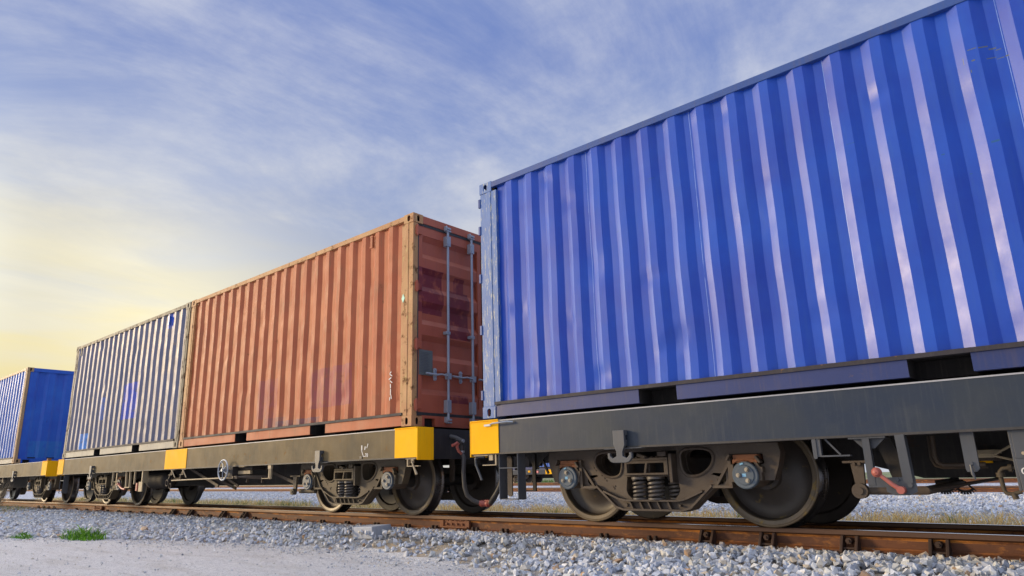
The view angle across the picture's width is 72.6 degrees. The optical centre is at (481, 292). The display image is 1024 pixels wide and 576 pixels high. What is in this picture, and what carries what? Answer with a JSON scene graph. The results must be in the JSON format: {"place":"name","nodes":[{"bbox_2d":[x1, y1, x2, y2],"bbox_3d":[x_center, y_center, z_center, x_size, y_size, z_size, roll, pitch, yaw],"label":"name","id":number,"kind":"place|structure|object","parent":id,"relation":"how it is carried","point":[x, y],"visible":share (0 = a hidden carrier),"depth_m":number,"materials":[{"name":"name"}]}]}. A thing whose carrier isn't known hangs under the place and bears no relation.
{"place":"outdoors","nodes":[
{"label":"outdoors","id":0,"kind":"place"},
{"bbox_2d":[0,477,17,505],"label":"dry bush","id":1,"kind":"object","parent":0,"point":[4,495],"visible":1,"depth_m":17.55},
{"bbox_2d":[0,0,942,471],"label":"sky","id":2,"kind":"structure","parent":0,"point":[157,157],"materials":[{"name":"blue"}]},
{"bbox_2d":[0,472,1023,575],"bbox_3d":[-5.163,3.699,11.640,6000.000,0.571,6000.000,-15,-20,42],"label":"ground","id":3,"kind":"structure","parent":0,"point":[218,565],"depth_m":7.14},
{"bbox_2d":[9,531,35,538],"bbox_3d":[-6.967,3.683,10.568,0.997,0.103,0.367,-15,-20,42],"label":"weed clump","id":4,"kind":"object","parent":3,"relation":"on","point":[27,536],"visible":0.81,"depth_m":10.55,"materials":[{"name":"green plant"}]},
{"bbox_2d":[0,504,48,512],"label":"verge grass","id":5,"kind":"structure","parent":3,"relation":"on","point":[18,507],"depth_m":17.44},
{"bbox_2d":[57,524,107,540],"bbox_3d":[-5.837,3.495,10.216,1.498,0.249,0.791,-15,-20,42],"label":"weed clump","id":6,"kind":"object","parent":3,"relation":"on","point":[83,534],"visible":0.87,"depth_m":10.16,"materials":[{"name":"green plant"}]},
{"bbox_2d":[0,534,596,575],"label":"road grit","id":7,"kind":"object","parent":3,"relation":"on","point":[273,547],"visible":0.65,"depth_m":7.60,"materials":[{"name":"gravel"}]},
{"bbox_2d":[79,486,923,489],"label":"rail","id":8,"kind":"object","parent":3,"relation":"on","point":[559,487],"depth_m":30.00,"materials":[{"name":"brown"}]},
{"bbox_2d":[0,506,1023,575],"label":"ballast","id":9,"kind":"structure","parent":3,"relation":"on","point":[662,556],"depth_m":6.12,"materials":[{"name":"gravel"}]},
{"bbox_2d":[352,524,390,538],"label":"concrete block","id":10,"kind":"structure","parent":9,"relation":"on","point":[376,529],"depth_m":8.17,"materials":[{"name":"grey concrete"}]},
{"bbox_2d":[0,501,1023,560],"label":"rail","id":11,"kind":"object","parent":9,"relation":"on","point":[947,545],"visible":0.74,"depth_m":6.27,"materials":[{"name":"brown metal"}]},
{"bbox_2d":[0,458,126,502],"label":"flat wagon","id":12,"kind":"object","parent":11,"relation":"on","point":[41,480],"visible":0.64,"depth_m":17.62,"materials":[{"name":"paint"}]},
{"bbox_2d":[0,367,74,464],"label":"freight container","id":13,"kind":"object","parent":12,"relation":"on","point":[34,406],"visible":0.57,"depth_m":19.45,"materials":[{"name":"blue metal"}]},
{"bbox_2d":[56,427,513,514],"bbox_3d":[-4.384,3.381,12.622,13.278,1.022,2.591,-15,-20,42],"label":"flat wagon","id":14,"kind":"object","parent":11,"relation":"on","point":[404,470],"visible":0.96,"depth_m":9.37,"materials":[{"name":"paint"}]},
{"bbox_2d":[62,302,191,458],"bbox_3d":[-6.617,2.213,15.170,6.124,2.591,2.464,-15,-20,42],"label":"freight container","id":15,"kind":"object","parent":14,"relation":"on","point":[127,392],"visible":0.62,"depth_m":13.90,"materials":[{"name":"cream-grey paint"},{"name":"weathered paint"}]},
{"bbox_2d":[178,212,502,447],"bbox_3d":[-2.146,1.046,11.079,6.124,2.591,2.464,-15,-20,42],"label":"freight container","id":16,"kind":"object","parent":14,"relation":"on","point":[377,329],"visible":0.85,"depth_m":9.19,"materials":[{"name":"orange metal"}]},
{"bbox_2d":[414,223,483,423],"bbox_3d":[-0.376,0.379,8.682,0.129,2.485,1.195,-15,-20,42],"label":"door leaf","id":17,"kind":"structure","parent":16,"relation":"in","point":[447,286],"depth_m":8.70,"materials":[{"name":"red paint"}]},
{"bbox_2d":[479,245,502,419],"bbox_3d":[0.389,0.575,9.462,0.129,2.485,1.321,-15,-20,42],"label":"door leaf","id":18,"kind":"structure","parent":16,"relation":"in","point":[480,245],"depth_m":9.02,"materials":[{"name":"red paint"}]},
{"bbox_2d":[470,372,1023,527],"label":"flat wagon","id":19,"kind":"object","parent":11,"relation":"on","point":[795,460],"visible":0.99,"depth_m":5.53,"materials":[{"name":"grey paint"}]},
{"bbox_2d":[478,0,1023,419],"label":"freight container","id":20,"kind":"object","parent":19,"relation":"on","point":[848,213],"visible":0.95,"depth_m":5.38,"materials":[{"name":"blue metal"}]},
{"bbox_2d":[8,486,1022,491],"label":"rail","id":21,"kind":"object","parent":3,"relation":"on","point":[994,488],"depth_m":28.73,"materials":[{"name":"brown"}]},
{"bbox_2d":[251,478,945,485],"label":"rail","id":22,"kind":"object","parent":3,"relation":"on","point":[557,482],"depth_m":37.44,"materials":[{"name":"brown metal"}]},
{"bbox_2d":[214,478,1017,487],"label":"rail","id":23,"kind":"object","parent":3,"relation":"on","point":[1010,480],"depth_m":35.77,"materials":[{"name":"brown"}]},
{"bbox_2d":[32,496,1023,524],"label":"dry grass","id":24,"kind":"structure","parent":0,"point":[998,520],"depth_m":9.33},
{"bbox_2d":[76,491,1023,561],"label":"gravel","id":25,"kind":"structure","parent":0,"point":[285,496],"depth_m":14.95,"materials":[{"name":"grey gravel"}]},
{"bbox_2d":[2,499,1023,534],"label":"rail","id":26,"kind":"object","parent":25,"relation":"on","point":[948,528],"visible":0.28,"depth_m":7.30,"materials":[{"name":"brown metal"}]},
{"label":"rail","id":27,"kind":"object","parent":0,"visible":0},
{"bbox_2d":[513,469,552,482],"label":"flat wagon","id":28,"kind":"object","parent":27,"relation":"on","point":[541,474],"visible":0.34,"depth_m":52.33,"materials":[{"name":"grey paint"}]},
{"bbox_2d":[513,463,549,469],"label":"freight container","id":29,"kind":"object","parent":28,"relation":"on","point":[530,468],"visible":0.02,"depth_m":51.84,"materials":[{"name":"metal"}]}
]}

